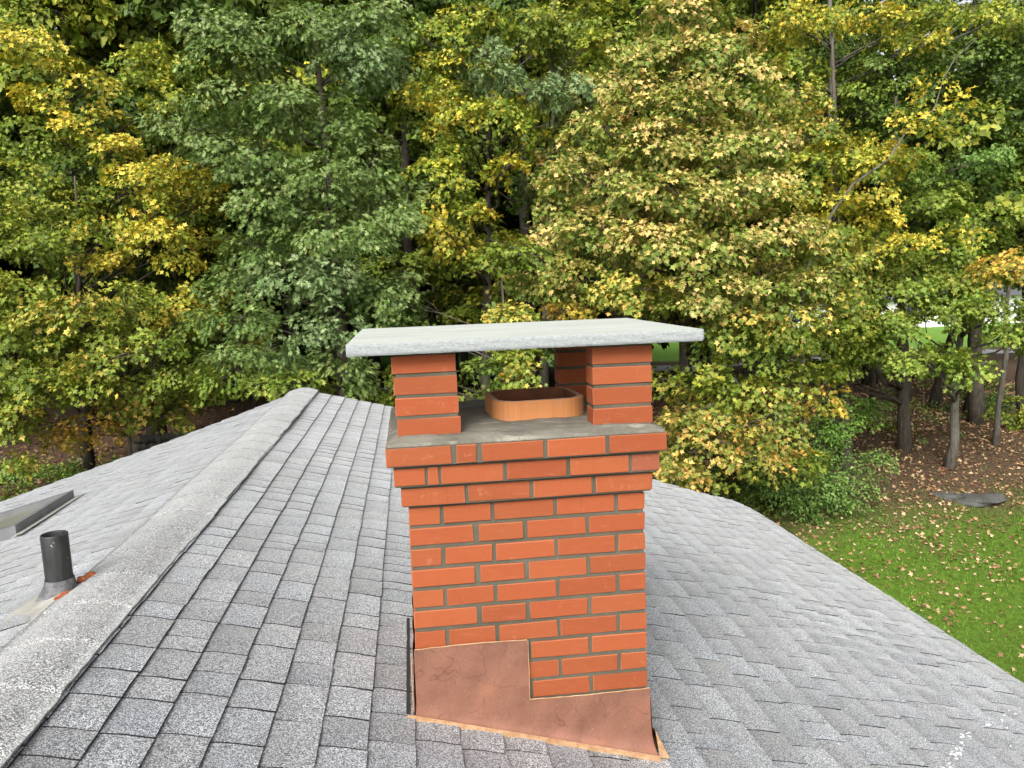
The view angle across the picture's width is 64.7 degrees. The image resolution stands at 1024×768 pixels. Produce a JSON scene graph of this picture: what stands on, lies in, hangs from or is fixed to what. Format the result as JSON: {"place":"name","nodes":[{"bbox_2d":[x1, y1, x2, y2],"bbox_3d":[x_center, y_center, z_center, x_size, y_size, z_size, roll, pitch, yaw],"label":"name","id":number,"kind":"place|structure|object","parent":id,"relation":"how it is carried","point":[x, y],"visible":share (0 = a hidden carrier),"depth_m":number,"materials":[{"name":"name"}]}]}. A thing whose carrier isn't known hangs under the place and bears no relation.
{"place":"outdoors","nodes":[
{"label":"outdoors","id":0,"kind":"place"},
{"bbox_2d":[0,274,1023,682],"bbox_3d":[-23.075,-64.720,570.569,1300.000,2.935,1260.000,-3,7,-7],"label":"ground","id":1,"kind":"structure","parent":0,"point":[668,356],"depth_m":21.43,"materials":[{"name":"green plant"}]},
{"bbox_2d":[0,95,14,290],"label":"woodland tree","id":2,"kind":"object","parent":1,"relation":"on","point":[3,132],"visible":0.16,"depth_m":25.87,"materials":[{"name":"green plant"}]},
{"bbox_2d":[1,141,24,274],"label":"distant tree","id":3,"kind":"object","parent":1,"relation":"on","point":[3,267],"visible":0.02,"depth_m":46.28,"materials":[{"name":"green plant"}]},
{"bbox_2d":[0,133,66,370],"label":"distant tree","id":4,"kind":"object","parent":1,"relation":"on","point":[8,267],"visible":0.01,"depth_m":45.94,"materials":[{"name":"green plant"}]},
{"bbox_2d":[0,22,89,397],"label":"distant tree","id":5,"kind":"object","parent":1,"relation":"on","point":[23,290],"visible":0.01,"depth_m":41.91,"materials":[{"name":"green plant"}]},
{"bbox_2d":[0,197,100,482],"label":"leaning edge maple","id":6,"kind":"object","parent":1,"relation":"on","point":[10,417],"visible":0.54,"depth_m":18.73,"materials":[{"name":"green plant"}]},
{"bbox_2d":[5,0,145,456],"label":"forest tree","id":7,"kind":"object","parent":1,"relation":"on","point":[119,2],"visible":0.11,"depth_m":26.04,"materials":[{"name":"green plant"}]},
{"bbox_2d":[0,21,178,425],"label":"woodland tree","id":8,"kind":"object","parent":1,"relation":"on","point":[7,108],"visible":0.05,"depth_m":29.57,"materials":[{"name":"green plant"}]},
{"bbox_2d":[0,176,218,446],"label":"olive maple tree","id":9,"kind":"object","parent":1,"relation":"on","point":[76,376],"visible":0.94,"depth_m":18.58,"materials":[{"name":"green plant"}]},
{"bbox_2d":[0,15,238,367],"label":"distant tree","id":10,"kind":"object","parent":1,"relation":"on","point":[22,265],"depth_m":40.52,"materials":[{"name":"green plant"}]},
{"bbox_2d":[0,0,252,434],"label":"woodland tree","id":11,"kind":"object","parent":1,"relation":"on","point":[29,74],"visible":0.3,"depth_m":25.16,"materials":[{"name":"green plant"}]},
{"bbox_2d":[38,344,234,460],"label":"amber understory maple","id":12,"kind":"object","parent":1,"relation":"on","point":[134,409],"visible":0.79,"depth_m":20.60,"materials":[{"name":"green plant"}]},
{"bbox_2d":[0,6,275,470],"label":"yellow maple tree","id":13,"kind":"object","parent":1,"relation":"on","point":[97,208],"visible":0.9,"depth_m":21.36,"materials":[{"name":"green plant"}]},
{"bbox_2d":[132,430,195,453],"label":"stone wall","id":14,"kind":"structure","parent":1,"relation":"on","point":[144,442],"depth_m":25.17,"materials":[{"name":"grey stone"}]},
{"bbox_2d":[64,0,266,430],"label":"forest tree","id":15,"kind":"object","parent":1,"relation":"on","point":[154,22],"visible":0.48,"depth_m":25.40,"materials":[{"name":"green plant"}]},
{"bbox_2d":[116,320,244,444],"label":"slender sapling","id":16,"kind":"object","parent":1,"relation":"on","point":[148,374],"visible":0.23,"depth_m":22.33,"materials":[{"name":"green plant"}]},
{"bbox_2d":[0,399,384,495],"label":"leaf litter","id":17,"kind":"object","parent":1,"relation":"on","point":[50,457],"visible":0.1,"depth_m":28.07,"materials":[{"name":"plant"}]},
{"bbox_2d":[106,0,313,402],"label":"woodland tree","id":18,"kind":"object","parent":1,"relation":"on","point":[182,276],"visible":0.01,"depth_m":35.01,"materials":[{"name":"green plant"}]},
{"bbox_2d":[134,1,328,369],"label":"distant tree","id":19,"kind":"object","parent":1,"relation":"on","point":[273,313],"visible":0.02,"depth_m":39.48,"materials":[{"name":"green plant"}]},
{"bbox_2d":[136,106,338,408],"bbox_3d":[-9.058,-3.777,27.955,6.728,11.490,6.179,4,9,40],"label":"forest tree","id":20,"kind":"object","parent":1,"relation":"on","point":[215,222],"visible":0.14,"depth_m":26.92,"materials":[{"name":"green plant"}]},
{"bbox_2d":[141,0,394,392],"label":"woodland tree","id":21,"kind":"object","parent":1,"relation":"on","point":[299,69],"visible":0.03,"depth_m":29.55,"materials":[{"name":"green plant"}]},
{"bbox_2d":[133,0,443,410],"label":"oak tree","id":22,"kind":"object","parent":1,"relation":"on","point":[277,227],"visible":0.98,"depth_m":18.89,"materials":[{"name":"green plant"}]},
{"bbox_2d":[261,331,320,378],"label":"distant tree","id":23,"kind":"object","parent":1,"relation":"on","point":[303,352],"depth_m":48.88,"materials":[{"name":"green plant"}]},
{"bbox_2d":[258,5,431,378],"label":"distant tree","id":24,"kind":"object","parent":1,"relation":"on","point":[370,312],"visible":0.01,"depth_m":41.85,"materials":[{"name":"green plant"}]},
{"bbox_2d":[277,1,440,380],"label":"distant tree","id":25,"kind":"object","parent":1,"relation":"on","point":[377,360],"visible":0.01,"depth_m":42.26,"materials":[{"name":"green plant"}]},
{"bbox_2d":[280,0,516,326],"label":"woodland tree","id":26,"kind":"object","parent":1,"relation":"on","point":[412,257],"visible":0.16,"depth_m":28.03,"materials":[{"name":"green plant"}]},
{"bbox_2d":[320,0,476,325],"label":"forest tree","id":27,"kind":"object","parent":1,"relation":"on","point":[326,2],"visible":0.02,"depth_m":30.09,"materials":[{"name":"green plant"}]},
{"bbox_2d":[363,15,518,394],"bbox_3d":[-3.254,-8.830,37.941,8.173,19.017,8.292,0,8,19],"label":"woodland tree","id":28,"kind":"object","parent":1,"relation":"on","point":[508,218],"visible":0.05,"depth_m":37.21,"materials":[{"name":"green plant"}]},
{"bbox_2d":[411,185,507,377],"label":"distant tree","id":29,"kind":"object","parent":1,"relation":"on","point":[491,352],"depth_m":51.61,"materials":[{"name":"green plant"}]},
{"bbox_2d":[327,277,600,406],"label":"hanging maple","id":30,"kind":"object","parent":1,"relation":"on","point":[509,367],"visible":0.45,"depth_m":18.68,"materials":[{"name":"green plant"}]},
{"bbox_2d":[461,55,472,400],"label":"forest tree","id":31,"kind":"object","parent":1,"relation":"on","point":[464,356],"visible":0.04,"depth_m":35.98,"materials":[{"name":"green plant"}]},
{"bbox_2d":[413,9,577,381],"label":"distant tree","id":32,"kind":"object","parent":1,"relation":"on","point":[533,168],"visible":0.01,"depth_m":40.02,"materials":[{"name":"green plant"}]},
{"bbox_2d":[0,379,1019,501],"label":"ground cover plants","id":33,"kind":"object","parent":1,"relation":"on","point":[11,477],"visible":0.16,"depth_m":23.43,"materials":[{"name":"green plant"}]},
{"bbox_2d":[375,0,645,392],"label":"sunlit maple tree","id":34,"kind":"object","parent":1,"relation":"on","point":[541,31],"visible":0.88,"depth_m":20.86,"materials":[{"name":"yellow plant"}]},
{"bbox_2d":[0,318,1023,767],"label":"shingled house","id":35,"kind":"structure","parent":1,"relation":"on","point":[430,570],"depth_m":2.83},
{"bbox_2d":[415,2,615,387],"bbox_3d":[0.676,-9.447,34.926,9.509,21.484,9.459,-3,7,-4],"label":"woodland tree","id":36,"kind":"object","parent":1,"relation":"on","point":[511,226],"visible":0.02,"depth_m":34.18,"materials":[{"name":"green plant"}]},
{"bbox_2d":[386,0,660,388],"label":"woodland tree","id":37,"kind":"object","parent":1,"relation":"on","point":[468,309],"visible":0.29,"depth_m":27.41,"materials":[{"name":"green plant"}]},
{"bbox_2d":[441,0,631,387],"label":"pale oak tree","id":38,"kind":"object","parent":1,"relation":"on","point":[498,84],"visible":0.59,"depth_m":20.45,"materials":[{"name":"green plant"}]},
{"bbox_2d":[513,20,676,349],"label":"distant tree","id":39,"kind":"object","parent":1,"relation":"on","point":[663,345],"visible":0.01,"depth_m":44.43,"materials":[{"name":"green plant"}]},
{"bbox_2d":[517,29,708,317],"bbox_3d":[3.855,-6.026,31.996,7.252,14.989,5.963,-3,7,-7],"label":"forest tree","id":40,"kind":"object","parent":1,"relation":"on","point":[536,62],"visible":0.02,"depth_m":30.24,"materials":[{"name":"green plant"}]},
{"bbox_2d":[511,0,758,318],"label":"woodland tree","id":41,"kind":"object","parent":1,"relation":"on","point":[639,8],"visible":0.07,"depth_m":28.76,"materials":[{"name":"green plant"}]},
{"bbox_2d":[577,2,709,318],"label":"woodland tree","id":42,"kind":"object","parent":1,"relation":"on","point":[630,17],"visible":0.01,"depth_m":37.40,"materials":[{"name":"green plant"}]},
{"bbox_2d":[449,0,881,490],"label":"golden maple tree","id":43,"kind":"object","parent":1,"relation":"on","point":[675,220],"visible":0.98,"depth_m":18.44,"materials":[{"name":"yellow plant"}]},
{"bbox_2d":[658,0,771,371],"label":"distant tree","id":44,"kind":"object","parent":1,"relation":"on","point":[694,319],"depth_m":46.74,"materials":[{"name":"green plant"}]},
{"bbox_2d":[650,256,850,504],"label":"orange tipped maple","id":45,"kind":"object","parent":1,"relation":"on","point":[729,416],"visible":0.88,"depth_m":18.68,"materials":[{"name":"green plant"}]},
{"bbox_2d":[659,66,858,374],"bbox_3d":[8.774,-5.030,31.102,6.950,13.081,7.056,-3,7,-7],"label":"forest tree","id":46,"kind":"object","parent":1,"relation":"on","point":[760,121],"visible":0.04,"depth_m":29.15,"materials":[{"name":"green plant"}]},
{"bbox_2d":[655,0,866,393],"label":"woodland tree","id":47,"kind":"object","parent":1,"relation":"on","point":[758,17],"visible":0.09,"depth_m":31.88,"materials":[{"name":"green plant"}]},
{"bbox_2d":[691,0,870,385],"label":"woodland tree","id":48,"kind":"object","parent":1,"relation":"on","point":[775,10],"visible":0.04,"depth_m":34.55,"materials":[{"name":"green plant"}]},
{"bbox_2d":[722,3,853,372],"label":"woodland tree","id":49,"kind":"object","parent":1,"relation":"on","point":[796,196],"depth_m":41.00,"materials":[{"name":"green plant"}]},
{"bbox_2d":[703,423,902,527],"bbox_3d":[7.625,2.674,21.985,5.096,2.649,4.203,-3,7,-7],"label":"spreading shrub","id":50,"kind":"object","parent":1,"relation":"on","point":[841,496],"visible":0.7,"depth_m":20.74,"materials":[{"name":"green plant"}]},
{"bbox_2d":[771,354,892,455],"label":"bright sapling","id":51,"kind":"object","parent":1,"relation":"on","point":[864,414],"visible":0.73,"depth_m":22.93,"materials":[{"name":"green plant"}]},
{"bbox_2d":[652,377,1023,673],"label":"fallen leaves","id":52,"kind":"object","parent":1,"relation":"on","point":[1009,494],"visible":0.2,"depth_m":22.72,"materials":[{"name":"beige plant"}]},
{"bbox_2d":[653,416,1023,678],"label":"grass","id":53,"kind":"structure","parent":1,"relation":"on","point":[1000,573],"depth_m":19.50,"materials":[{"name":"green plant"}]},
{"bbox_2d":[755,32,950,475],"bbox_3d":[8.871,-3.529,22.633,4.499,12.751,5.095,-3,7,-7],"label":"amber maple tree","id":54,"kind":"object","parent":1,"relation":"on","point":[831,146],"visible":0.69,"depth_m":21.39,"materials":[{"name":"yellow plant"}]},
{"bbox_2d":[818,167,915,402],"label":"forest tree","id":55,"kind":"object","parent":1,"relation":"on","point":[909,376],"depth_m":32.90,"materials":[{"name":"green plant"}]},
{"bbox_2d":[784,0,989,384],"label":"woodland tree","id":56,"kind":"object","parent":1,"relation":"on","point":[858,7],"visible":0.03,"depth_m":35.81,"materials":[{"name":"green plant"}]},
{"bbox_2d":[752,0,1023,445],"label":"tall thin maple","id":57,"kind":"object","parent":1,"relation":"on","point":[792,29],"visible":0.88,"depth_m":24.02,"materials":[{"name":"green plant"}]},
{"bbox_2d":[815,40,960,403],"bbox_3d":[14.724,-5.975,31.326,7.248,14.089,5.467,-8,9,-40],"label":"forest tree","id":58,"kind":"object","parent":1,"relation":"on","point":[873,374],"visible":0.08,"depth_m":30.13,"materials":[{"name":"green plant"}]},
{"bbox_2d":[764,96,1023,451],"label":"leafy maple tree","id":59,"kind":"object","parent":1,"relation":"on","point":[833,344],"visible":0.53,"depth_m":22.73,"materials":[{"name":"green plant"}]},
{"bbox_2d":[797,38,997,517],"bbox_3d":[9.525,-2.520,20.464,4.676,11.884,1.572,-2,7,3],"label":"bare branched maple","id":60,"kind":"object","parent":1,"relation":"on","point":[904,132],"visible":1,"depth_m":19.95,"materials":[{"name":"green plant"}]},
{"bbox_2d":[784,0,1023,424],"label":"dark maple tree","id":61,"kind":"object","parent":1,"relation":"on","point":[1007,48],"visible":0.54,"depth_m":25.01,"materials":[{"name":"green plant"}]},
{"bbox_2d":[788,281,1021,330],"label":"distant house","id":62,"kind":"structure","parent":1,"relation":"on","point":[1017,293],"depth_m":89.07,"materials":[{"name":"white"}]},
{"bbox_2d":[878,364,935,379],"bbox_3d":[19.823,-0.594,40.097,4.662,1.221,2.828,-3,7,-7],"label":"woodland shrub","id":63,"kind":"object","parent":1,"relation":"on","point":[884,374],"visible":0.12,"depth_m":39.53,"materials":[{"name":"green plant"}]},
{"bbox_2d":[882,150,954,278],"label":"distant tree","id":64,"kind":"object","parent":1,"relation":"on","point":[926,267],"depth_m":104.47,"materials":[{"name":"green plant"}]},
{"bbox_2d":[834,224,1023,469],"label":"green maple","id":65,"kind":"object","parent":1,"relation":"on","point":[975,303],"visible":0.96,"depth_m":20.84,"materials":[{"name":"green plant"}]},
{"bbox_2d":[879,151,1019,408],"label":"forest tree","id":66,"kind":"object","parent":1,"relation":"on","point":[936,394],"depth_m":31.01,"materials":[{"name":"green plant"}]},
{"bbox_2d":[883,155,1020,413],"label":"forest tree","id":67,"kind":"object","parent":1,"relation":"on","point":[965,405],"visible":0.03,"depth_m":29.68,"materials":[{"name":"green plant"}]},
{"bbox_2d":[897,80,1023,444],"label":"forest tree","id":68,"kind":"object","parent":1,"relation":"on","point":[960,142],"visible":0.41,"depth_m":24.63,"materials":[{"name":"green plant"}]},
{"bbox_2d":[921,369,999,391],"bbox_3d":[20.125,-0.014,36.200,3.896,1.727,2.447,-3,7,-7],"label":"woodland shrub","id":69,"kind":"object","parent":1,"relation":"on","point":[992,381],"visible":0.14,"depth_m":36.05,"materials":[{"name":"green plant"}]},
{"bbox_2d":[930,491,1007,506],"bbox_3d":[12.232,3.107,22.079,2.422,0.318,1.074,1,8,19],"label":"flat rock","id":70,"kind":"object","parent":1,"relation":"on","point":[978,500],"visible":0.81,"depth_m":21.82,"materials":[{"name":"grey stone"}]},
{"bbox_2d":[944,389,1015,418],"bbox_3d":[17.801,0.824,30.147,3.702,1.510,2.575,-3,7,-7],"label":"woodland shrub","id":71,"kind":"object","parent":1,"relation":"on","point":[990,400],"visible":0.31,"depth_m":30.11,"materials":[{"name":"green plant"}]},
{"bbox_2d":[961,50,1023,417],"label":"forest tree","id":72,"kind":"object","parent":1,"relation":"on","point":[1019,382],"visible":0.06,"depth_m":28.05,"materials":[{"name":"green plant"}]},
{"bbox_2d":[982,395,1023,431],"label":"woodland shrub","id":73,"kind":"object","parent":1,"relation":"on","point":[1015,425],"visible":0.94,"depth_m":27.15,"materials":[{"name":"green plant"}]},
{"bbox_2d":[982,0,1023,292],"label":"woodland tree","id":74,"kind":"object","parent":1,"relation":"on","point":[1017,286],"visible":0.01,"depth_m":42.79,"materials":[{"name":"green plant"}]},
{"bbox_2d":[32,0,1017,81],"label":"sky","id":75,"kind":"structure","parent":0,"point":[963,1],"materials":[{"name":"white"}]},
{"bbox_2d":[652,348,1016,370],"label":"road","id":76,"kind":"structure","parent":0,"point":[661,368],"depth_m":55.41,"materials":[{"name":"grey asphalt"}]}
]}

